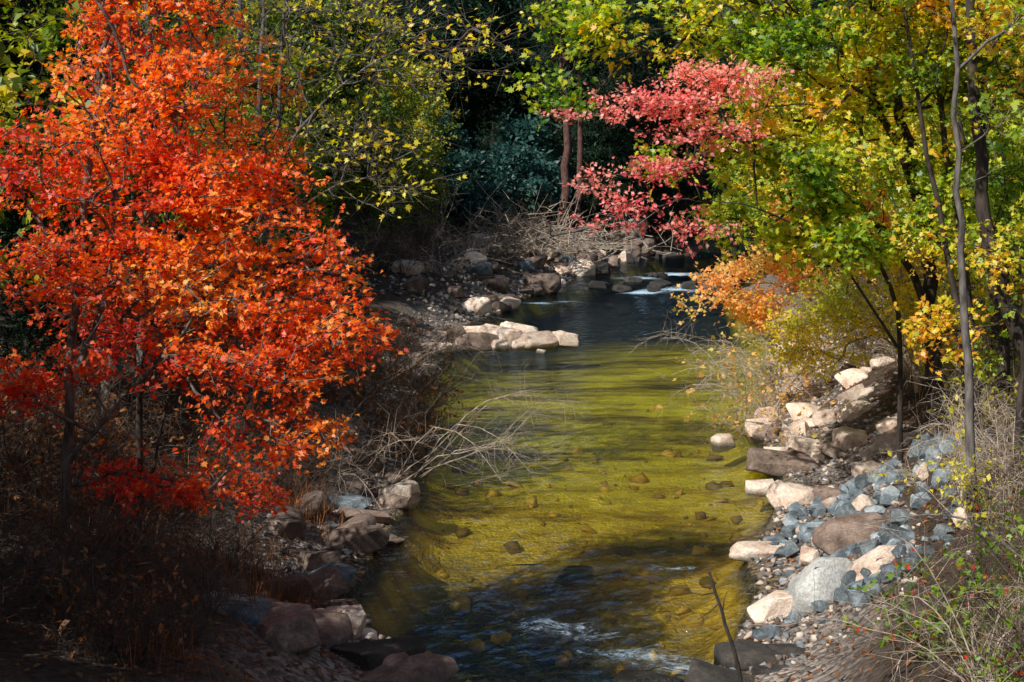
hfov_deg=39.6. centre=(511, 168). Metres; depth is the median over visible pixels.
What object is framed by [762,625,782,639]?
riprap stone
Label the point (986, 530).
dead branch
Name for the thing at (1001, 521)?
weedy shrub
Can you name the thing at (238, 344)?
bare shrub
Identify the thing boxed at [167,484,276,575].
bare shrub
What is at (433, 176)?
broadleaf tree
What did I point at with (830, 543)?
brown rock
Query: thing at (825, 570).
grey boulder
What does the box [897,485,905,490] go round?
riprap stone
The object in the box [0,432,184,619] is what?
bare shrub
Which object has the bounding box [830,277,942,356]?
pale shrub
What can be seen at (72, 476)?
bare shrub
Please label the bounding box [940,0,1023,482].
ash tree
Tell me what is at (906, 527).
riprap stone
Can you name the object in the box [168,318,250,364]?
bare shrub
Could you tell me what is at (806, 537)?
riprap stone
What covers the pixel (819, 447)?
tan rock
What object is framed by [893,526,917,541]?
riprap stone
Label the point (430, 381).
bare shrub
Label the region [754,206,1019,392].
yellow birch tree
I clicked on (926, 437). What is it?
riprap stone
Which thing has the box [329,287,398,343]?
bare shrub
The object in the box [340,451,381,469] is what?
brown rock
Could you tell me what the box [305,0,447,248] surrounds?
broadleaf tree
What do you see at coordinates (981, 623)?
weedy shrub
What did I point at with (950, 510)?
riprap stone
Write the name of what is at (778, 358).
arching shrub
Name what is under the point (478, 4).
hemlock tree
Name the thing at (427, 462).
bare shrub
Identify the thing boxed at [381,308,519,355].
bare shrub
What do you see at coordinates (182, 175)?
orange maple tree
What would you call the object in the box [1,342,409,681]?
dead grass
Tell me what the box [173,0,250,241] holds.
hemlock tree
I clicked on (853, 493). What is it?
riprap stone
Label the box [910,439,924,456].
riprap stone
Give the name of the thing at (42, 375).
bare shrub
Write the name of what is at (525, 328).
tan rock
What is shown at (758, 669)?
wet rock
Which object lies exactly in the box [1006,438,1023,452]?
weedy shrub
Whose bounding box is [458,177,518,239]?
rhododendron
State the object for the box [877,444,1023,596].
weedy shrub
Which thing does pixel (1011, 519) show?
weedy shrub
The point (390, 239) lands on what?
bare shrub
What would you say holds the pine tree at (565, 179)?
on the ground at (830, 662)
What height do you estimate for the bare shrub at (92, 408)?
2.822 m
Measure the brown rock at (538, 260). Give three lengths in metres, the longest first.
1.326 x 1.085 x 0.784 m
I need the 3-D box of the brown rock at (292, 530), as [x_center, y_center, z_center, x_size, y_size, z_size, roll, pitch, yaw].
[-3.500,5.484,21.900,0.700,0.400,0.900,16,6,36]
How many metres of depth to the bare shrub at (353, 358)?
36.45 m
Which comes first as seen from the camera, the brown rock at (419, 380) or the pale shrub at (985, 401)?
the pale shrub at (985, 401)
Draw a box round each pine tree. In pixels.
[509,0,604,238]
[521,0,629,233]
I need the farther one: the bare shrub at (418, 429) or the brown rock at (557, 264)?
the brown rock at (557, 264)
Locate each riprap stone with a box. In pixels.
[203,591,279,626]
[305,561,356,596]
[326,521,336,526]
[328,492,372,508]
[341,549,352,555]
[468,261,492,275]
[517,260,534,270]
[558,254,576,263]
[751,628,768,638]
[762,536,776,540]
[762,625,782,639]
[766,535,786,543]
[768,541,778,544]
[774,546,784,557]
[779,577,787,583]
[782,515,798,525]
[782,525,795,537]
[782,540,799,557]
[785,570,794,576]
[786,511,799,519]
[788,502,805,511]
[788,610,803,622]
[790,538,798,542]
[793,508,803,516]
[796,531,805,539]
[799,522,809,531]
[800,531,811,542]
[807,521,824,529]
[808,496,822,509]
[808,505,827,515]
[811,600,828,612]
[812,507,825,517]
[820,617,827,623]
[827,502,837,515]
[829,548,848,558]
[833,587,847,603]
[835,500,854,508]
[835,505,854,516]
[836,493,848,499]
[839,484,848,493]
[841,570,856,589]
[844,477,854,486]
[844,543,860,555]
[845,579,865,601]
[846,487,867,499]
[849,510,864,513]
[850,592,867,607]
[854,474,868,488]
[859,538,879,555]
[860,567,871,577]
[861,583,882,599]
[863,572,881,584]
[864,505,885,513]
[867,472,881,483]
[870,532,878,539]
[871,491,880,503]
[873,476,887,490]
[877,462,896,476]
[877,524,897,544]
[880,485,899,506]
[880,523,889,529]
[880,564,901,582]
[883,459,900,466]
[885,469,907,475]
[886,463,896,470]
[886,471,901,485]
[886,537,904,544]
[890,508,912,525]
[891,544,906,557]
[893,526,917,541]
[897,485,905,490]
[900,525,912,531]
[901,558,919,572]
[903,542,914,549]
[908,545,934,562]
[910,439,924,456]
[910,492,930,508]
[914,485,930,493]
[919,449,925,458]
[920,433,933,441]
[923,441,938,452]
[923,454,940,469]
[925,445,937,457]
[929,436,946,447]
[930,535,939,541]
[931,469,948,487]
[934,523,954,539]
[938,440,953,456]
[940,485,957,498]
[942,534,954,542]
[943,507,955,519]
[949,434,964,449]
[951,496,966,507]
[975,431,994,447]
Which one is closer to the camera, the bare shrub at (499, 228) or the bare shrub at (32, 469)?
the bare shrub at (32, 469)
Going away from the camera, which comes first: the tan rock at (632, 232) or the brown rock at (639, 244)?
the brown rock at (639, 244)
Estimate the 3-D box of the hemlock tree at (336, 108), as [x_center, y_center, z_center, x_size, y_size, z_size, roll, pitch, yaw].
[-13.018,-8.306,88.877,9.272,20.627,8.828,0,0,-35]
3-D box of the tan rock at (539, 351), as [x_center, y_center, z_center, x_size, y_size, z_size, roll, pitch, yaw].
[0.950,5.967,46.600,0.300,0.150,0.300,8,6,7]
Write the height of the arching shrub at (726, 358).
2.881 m
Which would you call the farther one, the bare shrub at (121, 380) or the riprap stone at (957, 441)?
the bare shrub at (121, 380)
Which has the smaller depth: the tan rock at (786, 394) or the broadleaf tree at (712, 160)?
the tan rock at (786, 394)
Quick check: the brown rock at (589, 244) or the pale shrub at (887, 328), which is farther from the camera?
the brown rock at (589, 244)
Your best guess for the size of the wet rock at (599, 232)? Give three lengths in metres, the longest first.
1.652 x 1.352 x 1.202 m
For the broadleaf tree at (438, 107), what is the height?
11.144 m
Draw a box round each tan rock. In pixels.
[326,604,366,638]
[339,425,355,437]
[361,628,377,639]
[378,480,419,510]
[391,259,424,275]
[401,352,421,363]
[412,440,427,448]
[423,362,435,370]
[427,342,440,349]
[438,343,453,352]
[461,297,491,314]
[464,251,486,262]
[464,326,479,332]
[471,233,500,245]
[477,323,522,351]
[492,339,508,351]
[500,296,520,313]
[500,321,537,332]
[511,338,525,351]
[519,331,558,352]
[525,245,536,253]
[536,349,545,353]
[537,246,558,259]
[554,265,571,274]
[554,330,578,350]
[567,259,595,280]
[618,249,633,263]
[620,218,648,236]
[711,433,735,451]
[729,541,784,561]
[745,416,780,436]
[745,479,774,496]
[747,590,791,622]
[754,406,779,420]
[763,391,789,404]
[763,447,794,452]
[766,480,813,508]
[779,387,800,393]
[783,418,811,437]
[785,376,813,388]
[786,402,817,420]
[786,436,823,453]
[799,394,818,402]
[799,545,819,565]
[803,418,817,428]
[807,385,832,397]
[807,449,826,462]
[812,408,836,426]
[814,442,833,450]
[820,370,838,381]
[821,496,837,506]
[832,426,867,450]
[834,367,867,388]
[836,399,870,422]
[838,383,864,401]
[849,353,883,366]
[851,460,879,477]
[851,494,874,511]
[851,544,902,580]
[859,444,878,459]
[860,386,873,396]
[861,367,871,372]
[870,356,894,368]
[874,432,918,453]
[875,416,896,432]
[913,462,928,480]
[951,506,979,529]
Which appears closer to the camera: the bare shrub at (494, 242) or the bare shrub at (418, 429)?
the bare shrub at (418, 429)
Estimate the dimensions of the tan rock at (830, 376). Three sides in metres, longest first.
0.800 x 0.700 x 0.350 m
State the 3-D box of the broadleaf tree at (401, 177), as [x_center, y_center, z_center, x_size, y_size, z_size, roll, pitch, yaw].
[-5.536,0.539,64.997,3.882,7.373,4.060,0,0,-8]
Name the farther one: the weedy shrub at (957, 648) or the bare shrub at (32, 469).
the bare shrub at (32, 469)
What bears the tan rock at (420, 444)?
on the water
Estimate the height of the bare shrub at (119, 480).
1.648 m
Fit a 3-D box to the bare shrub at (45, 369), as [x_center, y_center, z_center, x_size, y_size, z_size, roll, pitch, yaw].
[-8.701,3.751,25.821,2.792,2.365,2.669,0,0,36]
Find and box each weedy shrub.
[750,505,1023,681]
[821,561,1023,681]
[836,519,1012,668]
[860,568,992,661]
[870,522,1020,647]
[874,611,968,660]
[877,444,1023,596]
[885,487,1023,643]
[897,561,1023,679]
[925,614,1023,681]
[927,485,1023,568]
[935,533,1021,624]
[936,569,1012,672]
[945,568,1023,653]
[949,460,1023,557]
[963,574,1023,677]
[967,539,1022,630]
[968,544,1023,615]
[974,485,1023,556]
[975,562,1023,616]
[977,416,1023,497]
[986,548,1023,606]
[987,489,1023,545]
[988,538,1023,589]
[992,410,1023,500]
[992,434,1023,524]
[992,451,1023,528]
[995,488,1023,636]
[1000,427,1022,470]
[1004,511,1023,603]
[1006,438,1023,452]
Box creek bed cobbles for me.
[424,446,763,681]
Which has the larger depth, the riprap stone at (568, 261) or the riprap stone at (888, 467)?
the riprap stone at (568, 261)
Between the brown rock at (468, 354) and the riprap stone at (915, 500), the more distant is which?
the brown rock at (468, 354)
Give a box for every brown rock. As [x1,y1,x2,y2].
[254,573,314,602]
[257,602,320,653]
[262,506,305,539]
[283,459,318,478]
[292,490,330,518]
[295,551,342,571]
[305,566,353,600]
[313,608,353,647]
[315,598,358,608]
[320,473,365,494]
[324,525,389,553]
[325,487,346,495]
[336,513,376,528]
[337,507,390,524]
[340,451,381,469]
[359,449,386,470]
[359,653,458,681]
[370,487,384,498]
[382,644,434,664]
[383,492,420,508]
[384,472,404,483]
[386,533,404,547]
[394,470,413,479]
[398,317,411,325]
[400,447,425,459]
[401,276,426,293]
[409,370,430,384]
[434,326,445,332]
[445,304,459,312]
[446,286,464,296]
[446,325,464,340]
[455,332,499,354]
[464,351,475,356]
[477,276,496,287]
[481,275,508,291]
[481,293,501,303]
[490,261,499,271]
[492,301,511,312]
[499,294,519,299]
[519,286,533,295]
[520,283,543,295]
[522,273,561,295]
[524,254,547,267]
[550,257,562,261]
[553,261,566,268]
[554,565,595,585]
[557,246,579,256]
[562,252,591,262]
[574,241,599,252]
[580,248,597,261]
[598,252,606,261]
[607,255,619,270]
[615,244,641,258]
[623,236,642,247]
[638,237,657,255]
[641,245,649,256]
[679,250,696,266]
[745,447,818,476]
[750,423,782,441]
[812,483,839,499]
[812,512,885,554]
[821,444,846,458]
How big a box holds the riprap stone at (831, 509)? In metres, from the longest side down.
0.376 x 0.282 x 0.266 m
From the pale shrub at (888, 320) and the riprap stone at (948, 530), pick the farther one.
the pale shrub at (888, 320)
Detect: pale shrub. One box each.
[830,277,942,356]
[847,299,912,343]
[852,305,958,371]
[858,301,985,347]
[872,395,1023,539]
[875,360,1023,492]
[889,280,990,345]
[897,342,1018,404]
[902,384,1017,471]
[907,327,993,381]
[908,346,1014,460]
[910,330,996,389]
[910,368,1023,473]
[916,349,1018,437]
[920,375,1023,497]
[943,334,1020,387]
[945,379,1023,468]
[979,285,1021,401]
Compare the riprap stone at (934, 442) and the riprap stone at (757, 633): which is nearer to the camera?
the riprap stone at (757, 633)
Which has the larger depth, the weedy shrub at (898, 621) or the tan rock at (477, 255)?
the tan rock at (477, 255)
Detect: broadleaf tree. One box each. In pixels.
[0,0,119,288]
[0,0,162,368]
[2,0,179,333]
[87,0,229,255]
[151,52,294,318]
[209,0,358,263]
[225,32,375,288]
[226,0,410,261]
[230,1,332,200]
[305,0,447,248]
[313,29,419,212]
[349,103,430,258]
[380,49,462,232]
[394,140,450,238]
[643,35,718,181]
[673,2,726,69]
[689,16,731,118]
[711,0,772,119]
[715,0,844,294]
[798,0,944,284]
[828,2,946,273]
[917,96,1023,313]
[930,81,1023,210]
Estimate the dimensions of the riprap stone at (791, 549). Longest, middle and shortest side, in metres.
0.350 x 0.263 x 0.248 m
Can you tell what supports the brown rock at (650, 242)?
on the ground at (830, 662)
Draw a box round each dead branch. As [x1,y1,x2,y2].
[115,461,235,572]
[689,571,742,681]
[872,507,1020,557]
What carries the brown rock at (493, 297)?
on the ground at (830, 662)
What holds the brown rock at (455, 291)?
on the ground at (830, 662)
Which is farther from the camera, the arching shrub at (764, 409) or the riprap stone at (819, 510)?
the arching shrub at (764, 409)
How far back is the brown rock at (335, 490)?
24.53 m
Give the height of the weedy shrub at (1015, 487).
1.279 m
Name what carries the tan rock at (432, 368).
on the ground at (830, 662)
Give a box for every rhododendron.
[350,137,453,236]
[395,109,474,230]
[434,143,517,236]
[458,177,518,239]
[467,107,573,218]
[475,135,561,237]
[510,160,572,235]
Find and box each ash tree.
[821,0,988,429]
[859,0,1023,430]
[886,0,1023,529]
[927,2,1017,374]
[939,71,1023,420]
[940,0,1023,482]
[945,0,1023,275]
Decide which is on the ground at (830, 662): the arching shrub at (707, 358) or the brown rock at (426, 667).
the arching shrub at (707, 358)
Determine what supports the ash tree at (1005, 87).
on the ground at (830, 662)
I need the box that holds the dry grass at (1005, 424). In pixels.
[885,325,1023,665]
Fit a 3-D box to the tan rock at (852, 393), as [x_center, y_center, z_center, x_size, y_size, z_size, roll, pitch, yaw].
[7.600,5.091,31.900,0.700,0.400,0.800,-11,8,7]
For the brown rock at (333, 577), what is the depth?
19.73 m
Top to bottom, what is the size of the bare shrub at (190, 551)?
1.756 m
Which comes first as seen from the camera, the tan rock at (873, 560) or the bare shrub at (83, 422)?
the tan rock at (873, 560)
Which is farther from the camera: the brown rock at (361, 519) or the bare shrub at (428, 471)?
the bare shrub at (428, 471)
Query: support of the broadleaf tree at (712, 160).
on the ground at (830, 662)
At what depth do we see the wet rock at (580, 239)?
84.56 m
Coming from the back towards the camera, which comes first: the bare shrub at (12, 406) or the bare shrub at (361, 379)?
the bare shrub at (361, 379)
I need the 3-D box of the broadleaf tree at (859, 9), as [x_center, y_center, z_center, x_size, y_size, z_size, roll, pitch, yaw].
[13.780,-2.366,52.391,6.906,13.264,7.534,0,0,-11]
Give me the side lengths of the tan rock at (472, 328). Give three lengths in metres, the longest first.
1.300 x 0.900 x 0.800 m
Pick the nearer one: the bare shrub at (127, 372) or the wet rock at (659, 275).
the bare shrub at (127, 372)
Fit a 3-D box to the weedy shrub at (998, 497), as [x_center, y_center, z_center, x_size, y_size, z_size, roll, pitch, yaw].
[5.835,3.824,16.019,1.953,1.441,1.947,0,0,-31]
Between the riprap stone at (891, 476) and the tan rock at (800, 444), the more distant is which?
the tan rock at (800, 444)
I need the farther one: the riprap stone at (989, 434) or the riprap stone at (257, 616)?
the riprap stone at (989, 434)
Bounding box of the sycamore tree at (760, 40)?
[502,0,1023,435]
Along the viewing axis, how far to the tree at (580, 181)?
88.31 m
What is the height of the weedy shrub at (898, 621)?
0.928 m
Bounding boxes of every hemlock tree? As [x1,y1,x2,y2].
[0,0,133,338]
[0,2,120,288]
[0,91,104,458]
[66,2,171,229]
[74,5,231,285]
[135,0,250,244]
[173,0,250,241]
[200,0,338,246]
[288,0,392,245]
[297,0,369,199]
[353,0,477,223]
[370,0,438,61]
[397,0,541,156]
[418,0,526,153]
[461,0,542,147]
[462,0,515,148]
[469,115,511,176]
[477,0,562,153]
[489,0,609,224]
[516,0,643,212]
[562,74,623,230]
[583,56,653,231]
[588,0,704,234]
[604,135,649,236]
[618,0,681,77]
[633,0,731,242]
[638,124,688,249]
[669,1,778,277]
[729,147,770,274]
[758,0,823,180]
[761,0,802,20]
[783,0,865,174]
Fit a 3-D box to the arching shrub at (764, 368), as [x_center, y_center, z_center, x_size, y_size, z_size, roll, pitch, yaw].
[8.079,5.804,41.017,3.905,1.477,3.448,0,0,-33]
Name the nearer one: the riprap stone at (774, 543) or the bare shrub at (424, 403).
the riprap stone at (774, 543)
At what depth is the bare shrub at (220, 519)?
19.57 m
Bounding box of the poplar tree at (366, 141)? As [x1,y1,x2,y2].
[216,0,543,415]
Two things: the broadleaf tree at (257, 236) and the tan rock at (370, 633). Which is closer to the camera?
the tan rock at (370, 633)
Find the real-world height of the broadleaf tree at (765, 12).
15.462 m
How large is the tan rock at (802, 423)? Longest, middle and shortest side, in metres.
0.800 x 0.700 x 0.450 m
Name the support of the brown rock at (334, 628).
on the ground at (830, 662)
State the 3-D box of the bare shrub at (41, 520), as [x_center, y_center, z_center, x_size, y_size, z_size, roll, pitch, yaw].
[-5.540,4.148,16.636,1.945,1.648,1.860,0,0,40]
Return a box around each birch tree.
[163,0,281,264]
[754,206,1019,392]
[919,75,1023,292]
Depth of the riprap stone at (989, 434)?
21.85 m
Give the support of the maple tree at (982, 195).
on the ground at (830, 662)
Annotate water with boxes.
[346,250,781,681]
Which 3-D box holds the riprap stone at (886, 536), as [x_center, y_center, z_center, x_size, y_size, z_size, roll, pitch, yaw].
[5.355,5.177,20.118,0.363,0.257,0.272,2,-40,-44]
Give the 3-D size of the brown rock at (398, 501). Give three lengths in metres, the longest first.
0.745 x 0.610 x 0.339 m
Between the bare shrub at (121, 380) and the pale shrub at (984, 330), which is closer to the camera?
the bare shrub at (121, 380)
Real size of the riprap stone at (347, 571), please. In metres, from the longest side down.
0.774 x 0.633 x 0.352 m
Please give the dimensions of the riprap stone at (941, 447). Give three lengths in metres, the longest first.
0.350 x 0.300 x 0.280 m
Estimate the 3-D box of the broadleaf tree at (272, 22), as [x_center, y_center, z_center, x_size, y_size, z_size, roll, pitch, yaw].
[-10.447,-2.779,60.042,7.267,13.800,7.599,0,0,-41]
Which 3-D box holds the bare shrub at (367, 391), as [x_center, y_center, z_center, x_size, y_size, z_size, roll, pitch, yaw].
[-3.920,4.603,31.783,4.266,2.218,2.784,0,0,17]
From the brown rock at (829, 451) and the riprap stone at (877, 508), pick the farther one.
the brown rock at (829, 451)
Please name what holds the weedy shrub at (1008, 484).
on the ground at (830, 662)
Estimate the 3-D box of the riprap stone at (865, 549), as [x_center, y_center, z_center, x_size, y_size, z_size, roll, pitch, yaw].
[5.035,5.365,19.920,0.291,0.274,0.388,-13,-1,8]
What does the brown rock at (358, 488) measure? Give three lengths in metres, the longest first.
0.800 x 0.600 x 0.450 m
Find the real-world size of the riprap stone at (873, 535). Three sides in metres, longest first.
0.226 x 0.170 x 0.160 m
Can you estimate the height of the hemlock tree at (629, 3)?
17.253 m
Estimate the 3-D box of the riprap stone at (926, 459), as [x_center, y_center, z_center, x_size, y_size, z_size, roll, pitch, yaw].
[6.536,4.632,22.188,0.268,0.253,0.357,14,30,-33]
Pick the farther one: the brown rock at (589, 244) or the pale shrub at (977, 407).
the brown rock at (589, 244)
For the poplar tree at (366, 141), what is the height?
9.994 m
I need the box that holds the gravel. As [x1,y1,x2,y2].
[194,237,1023,670]
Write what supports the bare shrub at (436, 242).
on the ground at (830, 662)
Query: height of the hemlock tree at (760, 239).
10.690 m
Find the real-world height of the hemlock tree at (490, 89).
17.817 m
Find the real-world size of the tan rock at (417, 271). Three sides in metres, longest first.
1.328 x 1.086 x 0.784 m
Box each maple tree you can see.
[0,0,409,559]
[27,1,390,543]
[536,46,902,462]
[670,174,939,366]
[686,0,1009,344]
[701,17,937,358]
[798,9,1023,366]
[843,0,1023,383]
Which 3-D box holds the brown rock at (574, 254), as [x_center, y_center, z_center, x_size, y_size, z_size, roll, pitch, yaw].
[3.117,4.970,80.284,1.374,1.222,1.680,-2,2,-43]
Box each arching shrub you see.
[619,319,837,387]
[639,301,880,436]
[645,313,795,396]
[667,363,845,411]
[668,353,840,417]
[670,296,889,412]
[674,357,805,448]
[675,336,844,385]
[680,345,834,456]
[691,342,837,426]
[699,378,790,431]
[719,347,809,388]
[725,318,863,400]
[732,291,865,399]
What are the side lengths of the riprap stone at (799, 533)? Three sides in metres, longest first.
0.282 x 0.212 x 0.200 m
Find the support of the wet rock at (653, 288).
on the water
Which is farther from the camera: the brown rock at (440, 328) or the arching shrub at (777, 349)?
the brown rock at (440, 328)
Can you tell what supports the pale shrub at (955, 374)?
on the ground at (830, 662)
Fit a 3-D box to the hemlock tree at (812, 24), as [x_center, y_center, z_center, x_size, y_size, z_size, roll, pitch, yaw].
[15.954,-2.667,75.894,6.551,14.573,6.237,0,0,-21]
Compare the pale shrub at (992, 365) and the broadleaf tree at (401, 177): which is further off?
the broadleaf tree at (401, 177)
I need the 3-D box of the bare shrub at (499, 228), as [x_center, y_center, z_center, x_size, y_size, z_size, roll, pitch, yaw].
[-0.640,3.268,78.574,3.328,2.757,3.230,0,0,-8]
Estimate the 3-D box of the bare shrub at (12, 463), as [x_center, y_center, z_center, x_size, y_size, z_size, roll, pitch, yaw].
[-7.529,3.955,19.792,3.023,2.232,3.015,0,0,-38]
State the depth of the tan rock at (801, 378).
37.69 m
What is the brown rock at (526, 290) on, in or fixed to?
on the ground at (830, 662)
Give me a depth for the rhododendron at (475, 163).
83.17 m
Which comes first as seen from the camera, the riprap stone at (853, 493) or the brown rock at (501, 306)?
the riprap stone at (853, 493)
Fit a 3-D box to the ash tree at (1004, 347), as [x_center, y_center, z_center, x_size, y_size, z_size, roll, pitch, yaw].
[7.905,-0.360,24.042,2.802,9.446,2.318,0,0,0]
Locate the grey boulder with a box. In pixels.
[787,557,853,612]
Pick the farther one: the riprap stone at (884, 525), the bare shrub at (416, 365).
the bare shrub at (416, 365)
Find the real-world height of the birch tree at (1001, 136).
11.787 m
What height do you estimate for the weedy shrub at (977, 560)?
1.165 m
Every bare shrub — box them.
[0,299,117,449]
[0,309,129,441]
[0,314,94,497]
[0,318,205,420]
[0,325,121,436]
[0,335,167,494]
[0,349,44,452]
[0,350,212,488]
[0,365,85,456]
[0,365,216,529]
[0,375,135,466]
[0,416,181,554]
[0,419,114,499]
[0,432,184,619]
[0,441,202,599]
[0,446,50,514]
[0,451,203,640]
[0,453,117,571]
[0,462,78,527]
[0,463,210,589]
[0,477,129,595]
[0,493,234,675]
[0,496,137,606]
[0,534,43,598]
[0,544,93,641]
[1,371,190,476]
[1,374,104,465]
[1,418,154,519]
[1,536,191,681]
[2,314,97,425]
[2,329,196,466]
[7,436,253,574]
[15,473,224,618]
[15,481,294,663]
[34,305,179,416]
[35,412,165,508]
[40,402,173,509]
[42,317,207,419]
[55,421,186,516]
[83,508,198,586]
[91,314,248,428]
[93,393,151,443]
[95,546,249,654]
[118,460,293,589]
[119,375,216,438]
[121,340,228,423]
[133,402,273,522]
[144,363,288,460]
[146,449,306,571]
[155,314,276,372]
[156,515,279,610]
[161,361,278,412]
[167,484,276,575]
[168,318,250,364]
[178,372,291,448]
[181,422,263,470]
[191,309,276,365]
[196,336,284,403]
[229,362,392,460]
[237,425,323,483]
[247,406,357,483]
[248,415,307,450]
[248,438,344,500]
[249,413,379,497]
[250,411,442,510]
[254,394,320,442]
[264,363,592,487]
[266,318,340,365]
[278,328,434,416]
[288,364,587,478]
[308,340,358,380]
[309,360,477,448]
[310,305,381,356]
[312,212,403,274]
[314,336,399,373]
[320,309,424,358]
[326,200,428,261]
[327,335,413,386]
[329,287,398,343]
[331,364,480,466]
[332,344,395,398]
[335,333,514,419]
[339,218,406,269]
[339,314,416,360]
[341,309,465,379]
[347,209,426,267]
[348,215,445,275]
[351,203,436,255]
[351,341,464,382]
[352,340,498,384]
[355,310,450,380]
[356,173,466,249]
[357,189,479,251]
[358,208,421,263]
[359,212,467,268]
[362,376,459,453]
[368,340,471,420]
[374,305,441,345]
[377,308,489,363]
[381,197,467,258]
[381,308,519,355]
[391,228,506,279]
[408,207,532,256]
[445,216,548,258]
[460,191,525,239]
[468,215,533,267]
[476,192,562,244]
[477,205,547,250]
[482,207,524,236]
[484,203,550,262]
[511,193,576,244]
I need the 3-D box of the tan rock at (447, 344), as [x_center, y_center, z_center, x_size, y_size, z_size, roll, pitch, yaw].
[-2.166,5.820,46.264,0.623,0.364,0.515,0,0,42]
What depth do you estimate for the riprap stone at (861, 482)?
24.14 m
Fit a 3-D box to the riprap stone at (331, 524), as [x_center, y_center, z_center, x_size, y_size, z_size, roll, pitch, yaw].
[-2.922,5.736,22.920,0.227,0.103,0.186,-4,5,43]
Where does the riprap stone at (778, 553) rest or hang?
on the ground at (830, 662)
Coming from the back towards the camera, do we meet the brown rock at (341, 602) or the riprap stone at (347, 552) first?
the riprap stone at (347, 552)
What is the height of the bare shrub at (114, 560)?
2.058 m
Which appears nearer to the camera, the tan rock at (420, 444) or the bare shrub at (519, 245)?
the tan rock at (420, 444)
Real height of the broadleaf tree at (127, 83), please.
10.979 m
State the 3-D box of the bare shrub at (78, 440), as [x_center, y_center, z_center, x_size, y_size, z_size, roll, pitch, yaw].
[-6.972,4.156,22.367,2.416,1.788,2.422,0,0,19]
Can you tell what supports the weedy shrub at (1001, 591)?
on the ground at (830, 662)
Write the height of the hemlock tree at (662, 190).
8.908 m
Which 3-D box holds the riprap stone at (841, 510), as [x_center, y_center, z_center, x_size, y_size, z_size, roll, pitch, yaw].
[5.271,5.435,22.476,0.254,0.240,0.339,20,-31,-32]
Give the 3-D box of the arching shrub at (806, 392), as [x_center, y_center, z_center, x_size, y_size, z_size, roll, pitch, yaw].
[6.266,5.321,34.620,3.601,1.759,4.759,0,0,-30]
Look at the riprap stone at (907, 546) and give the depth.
18.51 m
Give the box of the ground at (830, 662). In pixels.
[0,0,1023,681]
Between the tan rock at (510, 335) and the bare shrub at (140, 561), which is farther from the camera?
the tan rock at (510, 335)
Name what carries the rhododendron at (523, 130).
on the ground at (830, 662)
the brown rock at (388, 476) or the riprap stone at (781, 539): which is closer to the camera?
the riprap stone at (781, 539)
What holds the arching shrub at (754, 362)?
on the ground at (830, 662)
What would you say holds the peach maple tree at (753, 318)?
on the ground at (830, 662)
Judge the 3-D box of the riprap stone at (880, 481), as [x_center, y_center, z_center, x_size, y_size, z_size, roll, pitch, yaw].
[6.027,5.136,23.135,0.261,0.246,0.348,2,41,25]
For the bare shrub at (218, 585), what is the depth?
16.10 m
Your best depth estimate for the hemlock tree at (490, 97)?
104.50 m
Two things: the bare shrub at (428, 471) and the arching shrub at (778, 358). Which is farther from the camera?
the arching shrub at (778, 358)
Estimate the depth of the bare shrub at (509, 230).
75.45 m
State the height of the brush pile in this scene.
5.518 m
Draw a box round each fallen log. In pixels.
[441,234,522,284]
[503,219,596,249]
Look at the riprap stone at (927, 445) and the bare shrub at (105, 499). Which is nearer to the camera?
the bare shrub at (105, 499)
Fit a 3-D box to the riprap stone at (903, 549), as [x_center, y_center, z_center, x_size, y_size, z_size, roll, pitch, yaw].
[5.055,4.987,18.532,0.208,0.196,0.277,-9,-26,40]
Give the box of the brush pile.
[400,179,697,267]
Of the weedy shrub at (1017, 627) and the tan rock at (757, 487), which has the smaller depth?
the weedy shrub at (1017, 627)
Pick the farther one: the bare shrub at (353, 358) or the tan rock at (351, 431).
the bare shrub at (353, 358)
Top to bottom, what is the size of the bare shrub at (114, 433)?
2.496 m
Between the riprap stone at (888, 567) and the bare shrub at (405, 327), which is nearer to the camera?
the riprap stone at (888, 567)
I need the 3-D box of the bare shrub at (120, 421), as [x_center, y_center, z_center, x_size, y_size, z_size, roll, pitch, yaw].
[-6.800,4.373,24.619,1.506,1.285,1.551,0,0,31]
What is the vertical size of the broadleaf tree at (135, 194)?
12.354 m
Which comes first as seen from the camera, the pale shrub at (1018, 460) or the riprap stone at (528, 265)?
the pale shrub at (1018, 460)
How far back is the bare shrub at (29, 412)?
22.54 m
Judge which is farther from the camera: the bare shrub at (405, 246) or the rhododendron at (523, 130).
the rhododendron at (523, 130)
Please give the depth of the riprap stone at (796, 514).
23.78 m
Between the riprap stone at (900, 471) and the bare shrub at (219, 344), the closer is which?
the riprap stone at (900, 471)
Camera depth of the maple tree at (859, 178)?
31.84 m
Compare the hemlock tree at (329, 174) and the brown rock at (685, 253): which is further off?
the brown rock at (685, 253)
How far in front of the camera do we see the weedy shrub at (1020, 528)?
9.97 m
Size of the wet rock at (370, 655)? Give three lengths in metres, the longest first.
1.200 x 0.800 x 0.450 m
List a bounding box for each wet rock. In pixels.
[330,635,426,670]
[570,234,591,243]
[588,280,609,291]
[591,237,606,250]
[593,261,612,285]
[594,231,608,239]
[612,284,632,293]
[613,669,683,681]
[623,276,642,286]
[632,257,640,264]
[646,285,660,292]
[647,272,667,279]
[649,279,671,290]
[654,249,683,269]
[681,280,697,291]
[685,658,754,681]
[699,273,721,282]
[699,282,724,293]
[714,640,778,671]
[751,659,786,675]
[765,643,805,656]
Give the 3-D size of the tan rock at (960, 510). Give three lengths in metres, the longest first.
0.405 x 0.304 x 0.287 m
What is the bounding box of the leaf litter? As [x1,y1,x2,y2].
[0,289,1023,681]

